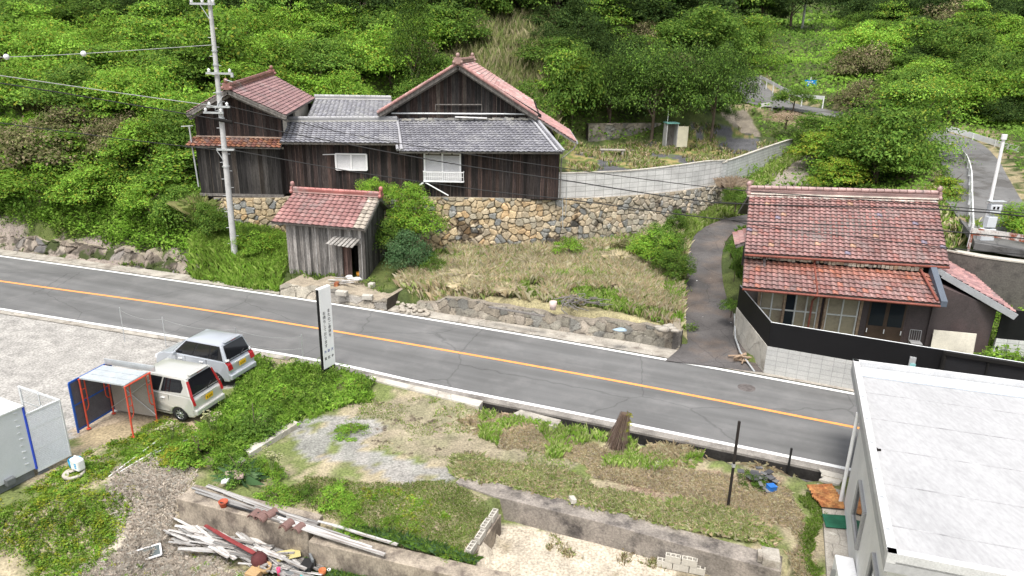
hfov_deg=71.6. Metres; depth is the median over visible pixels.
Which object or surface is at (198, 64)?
tree
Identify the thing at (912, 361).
post box
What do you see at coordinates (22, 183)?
bush
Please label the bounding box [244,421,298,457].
concrete kerbstone
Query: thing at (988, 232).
guardrail
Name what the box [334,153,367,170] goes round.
window
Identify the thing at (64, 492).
ground cover
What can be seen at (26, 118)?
bush
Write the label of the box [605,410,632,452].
straw bundle
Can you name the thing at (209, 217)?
bush
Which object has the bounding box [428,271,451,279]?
straw clump
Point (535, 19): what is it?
tree
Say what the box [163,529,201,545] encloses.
plank
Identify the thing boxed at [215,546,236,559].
plank
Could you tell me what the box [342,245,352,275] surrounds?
door
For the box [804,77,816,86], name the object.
road sign
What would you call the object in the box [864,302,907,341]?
door
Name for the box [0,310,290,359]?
pavement
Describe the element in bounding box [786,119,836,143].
tree
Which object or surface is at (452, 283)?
straw clump
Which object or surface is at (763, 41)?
tree
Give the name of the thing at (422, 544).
grass
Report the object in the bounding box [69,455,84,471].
water jug
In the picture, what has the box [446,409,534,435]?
dry clump
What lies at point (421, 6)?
tree
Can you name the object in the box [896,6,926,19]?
tree
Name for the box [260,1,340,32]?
bush
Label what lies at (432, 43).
bush
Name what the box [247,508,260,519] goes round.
curved tile
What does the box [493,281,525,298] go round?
straw clump
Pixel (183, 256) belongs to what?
weeds
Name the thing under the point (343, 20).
bush
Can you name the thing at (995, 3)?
tree
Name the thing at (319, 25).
tree
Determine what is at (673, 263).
bush
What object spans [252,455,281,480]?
weed
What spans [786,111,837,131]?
bush
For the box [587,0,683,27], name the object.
tree
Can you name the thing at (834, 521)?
green mat
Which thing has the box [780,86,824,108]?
guardrail
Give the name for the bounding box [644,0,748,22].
tree
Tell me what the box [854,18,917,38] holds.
tree
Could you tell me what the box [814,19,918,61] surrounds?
bush
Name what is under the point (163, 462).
weed
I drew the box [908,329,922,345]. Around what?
garden chair
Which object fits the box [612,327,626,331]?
tarp
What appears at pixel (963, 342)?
panel
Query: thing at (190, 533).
plank
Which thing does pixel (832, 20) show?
undergrowth
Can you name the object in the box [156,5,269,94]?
tree
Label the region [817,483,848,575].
concrete apron
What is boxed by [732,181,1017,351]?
tiled house
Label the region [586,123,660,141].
stone wall
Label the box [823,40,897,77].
bush
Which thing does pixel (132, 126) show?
bush
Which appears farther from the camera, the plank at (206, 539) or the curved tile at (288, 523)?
the plank at (206, 539)
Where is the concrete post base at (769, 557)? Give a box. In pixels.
[757,546,780,568]
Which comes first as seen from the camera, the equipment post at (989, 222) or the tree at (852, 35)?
the equipment post at (989, 222)
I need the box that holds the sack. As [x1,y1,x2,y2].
[345,275,362,280]
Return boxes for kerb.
[294,358,849,477]
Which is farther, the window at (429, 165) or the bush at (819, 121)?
the bush at (819, 121)
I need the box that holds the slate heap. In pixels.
[737,466,778,492]
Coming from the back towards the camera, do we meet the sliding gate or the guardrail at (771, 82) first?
the guardrail at (771, 82)
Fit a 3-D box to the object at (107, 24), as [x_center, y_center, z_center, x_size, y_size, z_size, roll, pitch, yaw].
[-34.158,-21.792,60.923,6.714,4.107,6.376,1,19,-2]
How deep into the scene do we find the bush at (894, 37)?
76.20 m
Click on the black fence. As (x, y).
(811, 340)
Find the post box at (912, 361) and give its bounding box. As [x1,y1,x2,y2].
[908,356,916,366]
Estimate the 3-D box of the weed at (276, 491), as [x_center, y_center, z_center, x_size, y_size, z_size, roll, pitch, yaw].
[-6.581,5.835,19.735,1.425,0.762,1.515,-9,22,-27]
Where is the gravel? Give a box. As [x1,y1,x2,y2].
[67,453,268,575]
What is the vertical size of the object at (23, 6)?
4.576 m
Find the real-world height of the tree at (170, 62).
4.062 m
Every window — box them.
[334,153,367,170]
[423,153,460,180]
[760,292,783,322]
[783,294,819,327]
[823,298,859,334]
[851,480,866,549]
[865,552,878,575]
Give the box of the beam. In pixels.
[488,306,544,316]
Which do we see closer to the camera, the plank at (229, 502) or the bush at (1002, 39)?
the plank at (229, 502)
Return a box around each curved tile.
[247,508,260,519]
[253,510,266,521]
[256,513,268,522]
[265,507,278,518]
[280,518,294,529]
[291,522,305,533]
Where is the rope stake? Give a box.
[119,307,124,341]
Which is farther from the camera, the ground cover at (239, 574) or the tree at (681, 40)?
the tree at (681, 40)
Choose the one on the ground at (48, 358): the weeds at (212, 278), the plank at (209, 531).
the weeds at (212, 278)
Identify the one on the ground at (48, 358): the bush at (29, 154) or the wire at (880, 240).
the bush at (29, 154)
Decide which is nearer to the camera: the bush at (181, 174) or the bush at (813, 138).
the bush at (181, 174)
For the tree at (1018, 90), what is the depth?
57.17 m
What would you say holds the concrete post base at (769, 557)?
on the retaining wall at (647, 539)
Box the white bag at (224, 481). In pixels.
[221,478,229,483]
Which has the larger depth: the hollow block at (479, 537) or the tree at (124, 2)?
the tree at (124, 2)
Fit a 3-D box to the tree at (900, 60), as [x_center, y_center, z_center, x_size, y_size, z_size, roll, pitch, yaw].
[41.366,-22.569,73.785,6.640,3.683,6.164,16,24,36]
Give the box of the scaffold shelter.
[67,358,158,437]
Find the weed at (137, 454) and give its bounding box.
[124,448,147,460]
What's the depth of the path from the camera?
33.31 m
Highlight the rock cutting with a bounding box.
[0,234,187,273]
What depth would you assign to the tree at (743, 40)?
66.79 m
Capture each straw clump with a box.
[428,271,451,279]
[444,265,482,279]
[444,276,483,290]
[460,279,487,294]
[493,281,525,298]
[513,254,539,264]
[599,250,619,257]
[601,248,632,260]
[627,253,657,265]
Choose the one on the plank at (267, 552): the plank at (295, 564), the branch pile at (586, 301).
the plank at (295, 564)
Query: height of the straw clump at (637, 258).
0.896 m
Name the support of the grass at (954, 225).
on the ground at (48, 358)
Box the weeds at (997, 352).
[973,304,1023,361]
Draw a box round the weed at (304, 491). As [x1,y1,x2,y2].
[293,482,320,503]
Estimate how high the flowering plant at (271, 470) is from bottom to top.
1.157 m
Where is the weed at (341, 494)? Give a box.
[310,478,355,512]
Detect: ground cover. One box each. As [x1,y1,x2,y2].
[0,415,201,575]
[92,458,266,575]
[297,486,454,549]
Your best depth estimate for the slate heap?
20.99 m
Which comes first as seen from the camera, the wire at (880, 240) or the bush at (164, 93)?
the wire at (880, 240)
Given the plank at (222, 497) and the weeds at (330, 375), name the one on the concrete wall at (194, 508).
the plank at (222, 497)
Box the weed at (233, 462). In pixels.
[210,452,265,490]
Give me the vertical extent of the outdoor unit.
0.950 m
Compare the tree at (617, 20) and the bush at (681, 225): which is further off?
the tree at (617, 20)
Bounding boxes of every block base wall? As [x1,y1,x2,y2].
[733,307,766,370]
[763,346,852,388]
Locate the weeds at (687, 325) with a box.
[406,228,698,331]
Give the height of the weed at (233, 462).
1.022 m
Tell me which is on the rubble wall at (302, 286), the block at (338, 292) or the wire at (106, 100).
the block at (338, 292)
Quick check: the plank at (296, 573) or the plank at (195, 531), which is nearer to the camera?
the plank at (296, 573)
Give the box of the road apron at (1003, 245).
[943,197,1023,256]
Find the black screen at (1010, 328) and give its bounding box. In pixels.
[996,310,1023,340]
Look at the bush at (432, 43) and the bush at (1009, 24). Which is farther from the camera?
the bush at (1009, 24)
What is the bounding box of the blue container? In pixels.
[766,483,777,491]
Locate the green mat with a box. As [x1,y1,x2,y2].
[822,514,846,528]
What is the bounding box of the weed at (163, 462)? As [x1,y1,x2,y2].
[156,443,190,468]
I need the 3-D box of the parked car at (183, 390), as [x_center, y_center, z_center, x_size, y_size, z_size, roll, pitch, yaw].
[-11.664,3.301,24.080,3.484,1.618,1.790,7,20,16]
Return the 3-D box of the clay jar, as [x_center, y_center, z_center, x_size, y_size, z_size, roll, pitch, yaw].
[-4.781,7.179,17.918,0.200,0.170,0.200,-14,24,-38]
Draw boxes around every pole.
[108,443,154,476]
[118,443,168,472]
[189,0,237,253]
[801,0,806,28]
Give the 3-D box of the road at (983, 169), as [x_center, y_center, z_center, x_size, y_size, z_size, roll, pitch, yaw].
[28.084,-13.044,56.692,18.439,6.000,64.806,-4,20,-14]
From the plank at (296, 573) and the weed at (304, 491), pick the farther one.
the weed at (304, 491)
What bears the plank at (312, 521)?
on the concrete wall at (194, 508)
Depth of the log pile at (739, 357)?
28.50 m
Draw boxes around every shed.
[0,397,37,493]
[271,181,391,279]
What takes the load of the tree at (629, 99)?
on the ground at (48, 358)
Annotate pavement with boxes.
[0,249,853,391]
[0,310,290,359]
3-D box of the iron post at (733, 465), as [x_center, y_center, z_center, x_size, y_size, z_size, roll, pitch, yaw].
[6.001,4.907,19.276,0.080,2.909,0.080,1,19,0]
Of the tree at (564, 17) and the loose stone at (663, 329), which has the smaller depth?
the loose stone at (663, 329)
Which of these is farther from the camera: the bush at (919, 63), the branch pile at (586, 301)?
the bush at (919, 63)
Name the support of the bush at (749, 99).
on the ground at (48, 358)
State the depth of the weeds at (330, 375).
25.07 m
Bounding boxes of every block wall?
[558,159,725,197]
[720,139,792,177]
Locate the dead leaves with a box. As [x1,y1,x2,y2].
[606,468,779,525]
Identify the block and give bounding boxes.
[335,289,347,296]
[362,294,373,299]
[368,282,374,287]
[465,540,476,554]
[474,528,485,544]
[480,518,490,531]
[488,508,497,522]
[569,495,576,503]
[657,557,671,568]
[665,552,680,564]
[673,563,688,572]
[681,555,697,567]
[689,565,705,575]
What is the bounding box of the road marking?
[0,255,858,470]
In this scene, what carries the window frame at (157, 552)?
on the ground at (48, 358)
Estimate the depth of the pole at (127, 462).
20.99 m
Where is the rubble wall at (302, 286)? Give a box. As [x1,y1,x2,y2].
[279,274,402,310]
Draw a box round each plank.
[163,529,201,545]
[165,532,192,538]
[168,529,186,534]
[168,541,195,546]
[170,516,197,528]
[171,533,199,546]
[171,537,190,543]
[174,524,196,529]
[178,546,236,552]
[180,528,215,553]
[184,528,203,534]
[189,540,235,548]
[191,486,277,517]
[192,533,233,549]
[195,490,281,523]
[196,525,218,544]
[204,524,255,554]
[204,528,227,541]
[205,484,307,522]
[207,532,254,543]
[208,545,229,558]
[213,541,241,551]
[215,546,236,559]
[229,552,250,558]
[234,551,267,567]
[235,531,253,547]
[238,556,269,571]
[238,562,275,566]
[241,532,280,564]
[245,502,318,524]
[250,537,272,549]
[253,545,285,559]
[254,506,350,537]
[272,546,324,567]
[272,563,312,575]
[272,569,295,575]
[274,567,322,574]
[276,565,290,569]
[277,516,372,547]
[277,555,306,570]
[279,520,385,555]
[317,520,397,545]
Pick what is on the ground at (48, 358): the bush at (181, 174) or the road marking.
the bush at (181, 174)
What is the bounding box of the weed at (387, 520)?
[377,514,404,528]
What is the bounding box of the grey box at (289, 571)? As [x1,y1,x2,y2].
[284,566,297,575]
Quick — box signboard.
[315,285,334,374]
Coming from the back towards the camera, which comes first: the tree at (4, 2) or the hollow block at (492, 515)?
the tree at (4, 2)
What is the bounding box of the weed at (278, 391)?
[254,378,303,405]
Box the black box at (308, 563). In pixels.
[299,558,315,571]
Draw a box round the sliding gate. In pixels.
[939,351,1023,380]
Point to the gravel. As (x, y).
(169, 550)
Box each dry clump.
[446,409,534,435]
[630,440,717,472]
[727,460,796,476]
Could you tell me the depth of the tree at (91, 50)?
50.93 m
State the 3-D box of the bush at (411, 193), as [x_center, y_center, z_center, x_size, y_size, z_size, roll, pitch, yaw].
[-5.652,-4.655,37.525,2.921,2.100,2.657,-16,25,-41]
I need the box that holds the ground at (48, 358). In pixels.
[0,0,1023,575]
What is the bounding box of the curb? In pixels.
[734,313,754,371]
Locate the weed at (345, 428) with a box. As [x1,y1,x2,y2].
[330,418,371,441]
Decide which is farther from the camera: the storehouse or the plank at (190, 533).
the storehouse
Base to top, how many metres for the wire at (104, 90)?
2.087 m
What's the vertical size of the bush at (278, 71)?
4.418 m
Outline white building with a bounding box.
[839,359,1023,575]
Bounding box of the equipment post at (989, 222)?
[977,134,1007,240]
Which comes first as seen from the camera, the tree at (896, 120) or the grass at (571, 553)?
the grass at (571, 553)
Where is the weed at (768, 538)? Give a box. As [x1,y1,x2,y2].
[760,534,774,546]
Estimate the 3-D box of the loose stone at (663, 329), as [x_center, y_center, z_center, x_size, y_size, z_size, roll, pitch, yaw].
[6.223,1.694,29.253,0.656,0.214,0.409,1,19,0]
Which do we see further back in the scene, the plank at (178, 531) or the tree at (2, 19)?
the tree at (2, 19)
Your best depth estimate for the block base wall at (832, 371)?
26.97 m
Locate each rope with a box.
[120,310,300,337]
[122,324,301,349]
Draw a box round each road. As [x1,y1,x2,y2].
[0,255,859,468]
[732,73,1023,224]
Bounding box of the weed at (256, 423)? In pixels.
[220,404,283,445]
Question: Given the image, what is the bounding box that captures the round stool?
[258,561,271,573]
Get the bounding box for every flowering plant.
[155,421,183,448]
[200,410,224,440]
[259,446,288,483]
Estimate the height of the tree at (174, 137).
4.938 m
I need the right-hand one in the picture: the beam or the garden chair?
the garden chair
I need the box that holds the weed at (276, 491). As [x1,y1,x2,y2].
[252,478,303,508]
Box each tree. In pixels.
[0,0,59,17]
[0,5,28,27]
[0,12,25,61]
[0,116,23,132]
[2,60,108,116]
[36,0,131,30]
[54,42,134,102]
[54,74,153,128]
[103,0,176,22]
[108,16,181,64]
[113,0,178,49]
[123,58,178,78]
[130,41,227,77]
[131,0,193,23]
[136,95,210,149]
[138,0,234,20]
[138,55,200,105]
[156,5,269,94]
[182,0,262,8]
[190,0,268,15]
[234,0,336,19]
[268,0,331,21]
[268,34,378,76]
[295,19,352,57]
[314,0,399,16]
[353,2,435,33]
[365,28,391,54]
[379,0,441,98]
[382,0,444,13]
[382,0,477,17]
[384,72,431,100]
[408,2,494,43]
[413,51,453,86]
[427,0,514,13]
[489,0,550,9]
[510,34,590,64]
[514,78,556,125]
[516,0,596,9]
[522,3,579,29]
[527,22,569,44]
[532,46,604,115]
[539,38,611,126]
[543,0,617,35]
[556,56,590,74]
[559,17,617,59]
[566,45,657,122]
[574,0,640,39]
[580,26,653,62]
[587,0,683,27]
[603,85,652,111]
[604,33,715,140]
[613,33,684,75]
[629,0,687,21]
[643,1,752,57]
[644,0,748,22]
[645,20,696,53]
[666,0,719,13]
[666,6,718,40]
[668,35,765,141]
[683,79,719,102]
[694,13,759,61]
[719,24,776,45]
[730,13,799,79]
[732,0,776,14]
[737,0,795,16]
[752,4,795,18]
[777,0,834,29]
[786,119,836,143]
[792,129,826,160]
[793,120,900,187]
[801,78,978,167]
[810,113,882,166]
[821,0,854,10]
[821,101,952,182]
[822,98,929,135]
[828,24,875,55]
[833,0,867,20]
[833,10,872,31]
[836,0,876,19]
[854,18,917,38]
[860,0,909,30]
[860,0,925,26]
[861,19,900,34]
[869,65,949,104]
[873,52,945,73]
[876,36,945,63]
[887,15,952,67]
[892,0,969,17]
[894,15,966,41]
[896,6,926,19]
[898,29,942,53]
[900,57,957,74]
[915,21,1014,63]
[932,16,985,42]
[936,10,1002,48]
[940,41,1023,81]
[940,64,1004,124]
[947,0,1020,16]
[950,53,1023,84]
[952,0,996,30]
[968,0,1023,23]
[969,95,1023,121]
[989,59,1023,128]
[996,0,1023,18]
[1001,20,1023,59]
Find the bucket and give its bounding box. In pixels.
[549,300,556,309]
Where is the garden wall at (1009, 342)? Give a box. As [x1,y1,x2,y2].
[992,338,1023,356]
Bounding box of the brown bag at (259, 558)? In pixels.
[251,551,267,566]
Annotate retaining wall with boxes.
[213,185,724,248]
[456,477,781,575]
[947,249,1023,314]
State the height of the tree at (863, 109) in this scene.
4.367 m
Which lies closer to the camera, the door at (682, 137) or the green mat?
the green mat
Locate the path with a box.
[666,214,762,371]
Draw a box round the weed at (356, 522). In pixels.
[332,515,367,540]
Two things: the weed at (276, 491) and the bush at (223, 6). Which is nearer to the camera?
the weed at (276, 491)
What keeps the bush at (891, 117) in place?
on the ground at (48, 358)
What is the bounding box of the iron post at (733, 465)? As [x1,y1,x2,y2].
[727,421,740,505]
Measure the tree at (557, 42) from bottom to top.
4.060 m
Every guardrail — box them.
[759,75,779,92]
[761,102,773,110]
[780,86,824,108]
[948,127,1018,151]
[949,143,974,246]
[967,228,1023,251]
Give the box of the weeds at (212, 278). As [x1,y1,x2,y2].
[189,224,287,291]
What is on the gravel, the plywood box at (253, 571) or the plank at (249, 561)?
the plywood box at (253, 571)
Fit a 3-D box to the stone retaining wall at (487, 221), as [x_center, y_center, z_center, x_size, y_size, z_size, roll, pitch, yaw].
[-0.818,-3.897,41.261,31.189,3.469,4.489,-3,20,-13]
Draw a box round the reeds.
[438,0,564,139]
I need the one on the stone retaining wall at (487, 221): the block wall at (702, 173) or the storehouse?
the block wall at (702, 173)
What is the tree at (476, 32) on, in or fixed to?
on the ground at (48, 358)
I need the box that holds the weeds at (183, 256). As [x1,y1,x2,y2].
[0,221,386,289]
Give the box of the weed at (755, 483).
[735,467,767,490]
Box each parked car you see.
[142,358,224,420]
[155,329,255,383]
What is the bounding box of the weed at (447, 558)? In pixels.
[437,544,463,565]
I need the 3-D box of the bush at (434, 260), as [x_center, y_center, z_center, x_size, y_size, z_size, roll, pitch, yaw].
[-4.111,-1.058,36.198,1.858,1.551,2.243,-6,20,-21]
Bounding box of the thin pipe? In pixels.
[562,188,566,228]
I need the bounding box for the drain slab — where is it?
[819,477,840,485]
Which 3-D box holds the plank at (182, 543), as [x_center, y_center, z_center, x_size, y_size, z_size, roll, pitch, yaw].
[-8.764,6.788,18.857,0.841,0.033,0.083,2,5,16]
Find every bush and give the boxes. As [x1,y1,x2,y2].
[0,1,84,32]
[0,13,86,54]
[0,19,100,72]
[0,54,84,106]
[0,115,100,170]
[0,152,47,195]
[0,161,97,201]
[2,109,61,132]
[9,127,105,178]
[17,32,121,79]
[25,105,118,138]
[41,155,135,205]
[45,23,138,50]
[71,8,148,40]
[73,135,154,190]
[79,65,163,91]
[80,110,158,152]
[82,60,201,120]
[93,40,158,67]
[101,111,193,164]
[107,176,179,215]
[120,147,200,200]
[136,85,215,132]
[146,142,197,185]
[148,184,206,228]
[151,14,268,45]
[166,22,220,57]
[179,2,250,27]
[187,200,234,236]
[188,3,289,43]
[204,55,302,93]
[220,28,311,77]
[227,230,282,255]
[236,225,276,242]
[251,5,299,41]
[252,26,321,57]
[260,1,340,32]
[278,70,336,96]
[307,63,389,95]
[310,2,370,32]
[322,50,376,70]
[327,23,409,57]
[343,31,436,87]
[354,176,389,194]
[373,214,411,255]
[376,39,453,74]
[379,181,432,209]
[382,228,437,273]
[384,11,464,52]
[385,199,450,244]
[415,252,446,271]
[550,235,585,253]
[571,280,596,291]
[610,237,650,250]
[615,20,673,48]
[625,229,682,261]
[636,221,689,251]
[649,247,696,280]
[654,53,707,79]
[662,208,691,234]
[708,98,738,118]
[710,89,750,104]
[713,54,747,75]
[716,297,737,317]
[719,185,746,211]
[723,240,739,258]
[729,256,741,281]
[762,110,803,128]
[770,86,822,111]
[779,129,852,160]
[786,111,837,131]
[802,156,877,187]
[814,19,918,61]
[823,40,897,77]
[825,77,901,109]
[832,34,910,56]
[842,148,911,182]
[843,105,932,150]
[849,27,913,62]
[861,53,969,88]
[872,151,954,183]
[903,70,1006,119]
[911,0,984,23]
[921,174,974,201]
[966,66,1023,108]
[975,10,1023,38]
[993,30,1023,47]
[994,201,1023,234]
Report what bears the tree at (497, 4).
on the ground at (48, 358)
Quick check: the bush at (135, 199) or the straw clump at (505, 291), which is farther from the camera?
the bush at (135, 199)
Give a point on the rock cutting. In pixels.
(150, 259)
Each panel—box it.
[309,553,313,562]
[931,330,976,353]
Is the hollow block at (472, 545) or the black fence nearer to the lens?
the hollow block at (472, 545)
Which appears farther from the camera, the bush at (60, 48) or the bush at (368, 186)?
the bush at (60, 48)
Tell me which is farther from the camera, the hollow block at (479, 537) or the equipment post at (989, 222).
the equipment post at (989, 222)
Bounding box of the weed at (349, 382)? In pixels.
[332,376,372,395]
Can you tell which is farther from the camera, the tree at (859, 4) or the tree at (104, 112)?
the tree at (859, 4)
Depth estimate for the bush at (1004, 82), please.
59.13 m
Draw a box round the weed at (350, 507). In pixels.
[334,497,363,518]
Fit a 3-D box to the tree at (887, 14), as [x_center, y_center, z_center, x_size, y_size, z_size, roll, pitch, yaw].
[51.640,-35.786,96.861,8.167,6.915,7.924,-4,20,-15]
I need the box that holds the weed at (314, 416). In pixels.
[306,413,323,422]
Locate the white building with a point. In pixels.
(935, 486)
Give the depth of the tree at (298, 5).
64.81 m
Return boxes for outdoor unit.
[830,555,856,575]
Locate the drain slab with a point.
(827, 480)
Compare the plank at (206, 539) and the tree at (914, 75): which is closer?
the plank at (206, 539)
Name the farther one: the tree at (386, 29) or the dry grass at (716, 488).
the tree at (386, 29)
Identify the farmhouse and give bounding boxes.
[279,53,577,199]
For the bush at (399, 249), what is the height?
3.033 m
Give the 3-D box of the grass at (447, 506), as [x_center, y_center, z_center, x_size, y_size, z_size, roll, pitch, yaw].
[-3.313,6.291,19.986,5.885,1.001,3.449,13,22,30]
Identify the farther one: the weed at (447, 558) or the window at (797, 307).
the window at (797, 307)
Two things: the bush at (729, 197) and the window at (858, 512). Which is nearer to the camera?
the window at (858, 512)
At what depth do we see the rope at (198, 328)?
28.51 m
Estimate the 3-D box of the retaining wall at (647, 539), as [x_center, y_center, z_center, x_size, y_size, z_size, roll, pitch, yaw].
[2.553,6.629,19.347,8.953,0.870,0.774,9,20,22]
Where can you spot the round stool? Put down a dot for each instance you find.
(264, 571)
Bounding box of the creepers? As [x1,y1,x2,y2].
[0,164,198,259]
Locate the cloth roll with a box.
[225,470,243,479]
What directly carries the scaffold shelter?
on the ground at (48, 358)
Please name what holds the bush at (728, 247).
on the ground at (48, 358)
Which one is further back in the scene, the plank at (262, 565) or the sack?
the sack
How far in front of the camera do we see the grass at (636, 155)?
54.79 m
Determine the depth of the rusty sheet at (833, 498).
20.01 m
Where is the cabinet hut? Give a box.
[662,111,688,146]
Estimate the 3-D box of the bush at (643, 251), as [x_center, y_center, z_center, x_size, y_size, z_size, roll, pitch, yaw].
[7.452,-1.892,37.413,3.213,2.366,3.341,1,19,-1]
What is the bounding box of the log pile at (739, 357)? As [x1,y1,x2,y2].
[728,353,751,363]
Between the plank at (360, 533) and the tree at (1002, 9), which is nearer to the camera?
the plank at (360, 533)
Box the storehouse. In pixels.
[181,65,314,197]
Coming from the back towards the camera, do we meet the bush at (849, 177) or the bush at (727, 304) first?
the bush at (849, 177)
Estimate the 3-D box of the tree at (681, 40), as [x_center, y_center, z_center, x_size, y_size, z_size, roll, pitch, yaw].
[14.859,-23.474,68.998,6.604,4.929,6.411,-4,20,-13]
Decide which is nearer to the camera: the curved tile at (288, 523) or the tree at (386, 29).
the curved tile at (288, 523)
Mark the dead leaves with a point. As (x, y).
(686, 490)
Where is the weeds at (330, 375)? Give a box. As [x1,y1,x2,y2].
[187,354,375,471]
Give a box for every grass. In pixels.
[3,212,390,292]
[184,220,288,291]
[282,474,489,551]
[298,521,483,575]
[354,396,584,467]
[392,222,695,326]
[397,231,691,324]
[445,450,783,547]
[475,410,817,575]
[477,406,705,469]
[545,532,666,570]
[564,122,777,171]
[660,232,688,318]
[678,203,743,246]
[728,225,745,281]
[737,142,805,202]
[796,492,827,575]
[875,185,982,249]
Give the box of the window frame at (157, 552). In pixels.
[133,543,161,560]
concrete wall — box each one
[177,484,322,557]
[309,535,510,575]
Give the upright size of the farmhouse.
7.606 m
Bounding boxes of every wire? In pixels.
[0,45,208,59]
[0,75,212,105]
[0,83,215,119]
[0,122,216,149]
[230,106,1023,213]
[234,122,1023,216]
[234,150,1023,238]
[723,216,1023,254]
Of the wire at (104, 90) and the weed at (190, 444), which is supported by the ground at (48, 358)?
the weed at (190, 444)
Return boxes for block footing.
[463,514,500,562]
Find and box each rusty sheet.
[806,483,837,494]
[811,494,843,503]
[818,501,844,508]
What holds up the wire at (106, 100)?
attached to the utility pole at (221, 119)
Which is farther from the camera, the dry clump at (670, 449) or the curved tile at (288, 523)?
the dry clump at (670, 449)
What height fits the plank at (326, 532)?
0.033 m
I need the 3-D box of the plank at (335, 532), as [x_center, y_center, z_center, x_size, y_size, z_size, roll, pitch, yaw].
[-5.541,6.131,18.619,3.057,0.035,0.084,9,21,20]
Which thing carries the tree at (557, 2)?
on the ground at (48, 358)
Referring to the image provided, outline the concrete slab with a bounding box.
[513,410,560,428]
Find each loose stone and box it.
[655,326,669,331]
[670,329,679,332]
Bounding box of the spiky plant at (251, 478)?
[210,458,269,487]
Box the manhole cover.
[738,384,755,391]
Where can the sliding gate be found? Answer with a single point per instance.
(970, 364)
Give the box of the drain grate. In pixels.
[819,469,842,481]
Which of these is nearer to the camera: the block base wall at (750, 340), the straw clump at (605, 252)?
the block base wall at (750, 340)
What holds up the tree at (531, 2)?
on the ground at (48, 358)
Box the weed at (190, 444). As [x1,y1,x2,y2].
[165,427,231,470]
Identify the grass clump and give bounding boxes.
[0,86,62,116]
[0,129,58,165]
[166,191,221,220]
[713,174,754,195]
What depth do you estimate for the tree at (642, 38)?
65.13 m
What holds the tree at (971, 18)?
on the ground at (48, 358)
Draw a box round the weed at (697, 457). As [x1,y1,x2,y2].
[680,452,702,468]
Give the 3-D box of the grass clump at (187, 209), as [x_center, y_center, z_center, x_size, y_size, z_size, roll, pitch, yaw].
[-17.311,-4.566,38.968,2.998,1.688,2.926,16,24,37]
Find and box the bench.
[600,149,624,154]
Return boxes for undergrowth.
[0,0,1023,254]
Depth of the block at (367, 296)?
33.40 m
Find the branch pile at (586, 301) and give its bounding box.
[554,293,612,314]
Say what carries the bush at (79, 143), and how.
on the ground at (48, 358)
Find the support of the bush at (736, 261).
on the ground at (48, 358)
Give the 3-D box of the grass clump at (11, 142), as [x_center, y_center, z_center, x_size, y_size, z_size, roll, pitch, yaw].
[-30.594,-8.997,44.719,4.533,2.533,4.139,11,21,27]
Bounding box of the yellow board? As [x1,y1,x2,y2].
[276,549,300,561]
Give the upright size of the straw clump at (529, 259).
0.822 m
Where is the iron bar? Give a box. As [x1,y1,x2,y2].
[220,502,258,512]
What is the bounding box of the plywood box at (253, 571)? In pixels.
[244,566,262,575]
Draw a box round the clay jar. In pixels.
[318,567,325,575]
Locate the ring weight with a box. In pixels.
[62,469,85,480]
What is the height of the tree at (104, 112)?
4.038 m
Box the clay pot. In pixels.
[218,498,227,507]
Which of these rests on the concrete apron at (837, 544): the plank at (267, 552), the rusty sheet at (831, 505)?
the rusty sheet at (831, 505)
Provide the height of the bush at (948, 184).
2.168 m
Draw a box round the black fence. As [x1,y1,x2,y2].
[737,285,1023,369]
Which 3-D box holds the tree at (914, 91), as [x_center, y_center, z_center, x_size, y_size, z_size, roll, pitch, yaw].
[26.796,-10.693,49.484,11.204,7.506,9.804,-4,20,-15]
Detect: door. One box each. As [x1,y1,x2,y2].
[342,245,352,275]
[677,126,688,146]
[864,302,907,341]
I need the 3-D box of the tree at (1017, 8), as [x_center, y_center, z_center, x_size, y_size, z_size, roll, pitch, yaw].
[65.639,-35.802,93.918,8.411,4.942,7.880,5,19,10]
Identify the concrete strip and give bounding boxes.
[370,376,482,410]
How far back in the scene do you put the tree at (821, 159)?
48.38 m
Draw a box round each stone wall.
[416,296,682,349]
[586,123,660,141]
[671,318,680,348]
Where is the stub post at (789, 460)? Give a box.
[787,448,792,471]
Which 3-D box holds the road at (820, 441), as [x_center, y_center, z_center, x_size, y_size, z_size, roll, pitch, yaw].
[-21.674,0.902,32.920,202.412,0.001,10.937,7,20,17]
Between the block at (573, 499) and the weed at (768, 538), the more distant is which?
the block at (573, 499)
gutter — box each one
[483,403,825,483]
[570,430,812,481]
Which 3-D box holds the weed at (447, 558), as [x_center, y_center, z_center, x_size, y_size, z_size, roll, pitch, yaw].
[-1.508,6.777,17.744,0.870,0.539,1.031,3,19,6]
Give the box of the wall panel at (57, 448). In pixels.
[17,385,71,474]
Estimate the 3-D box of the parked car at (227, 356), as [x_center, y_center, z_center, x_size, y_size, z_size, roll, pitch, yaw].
[-11.476,2.439,26.565,3.484,1.638,1.790,7,20,18]

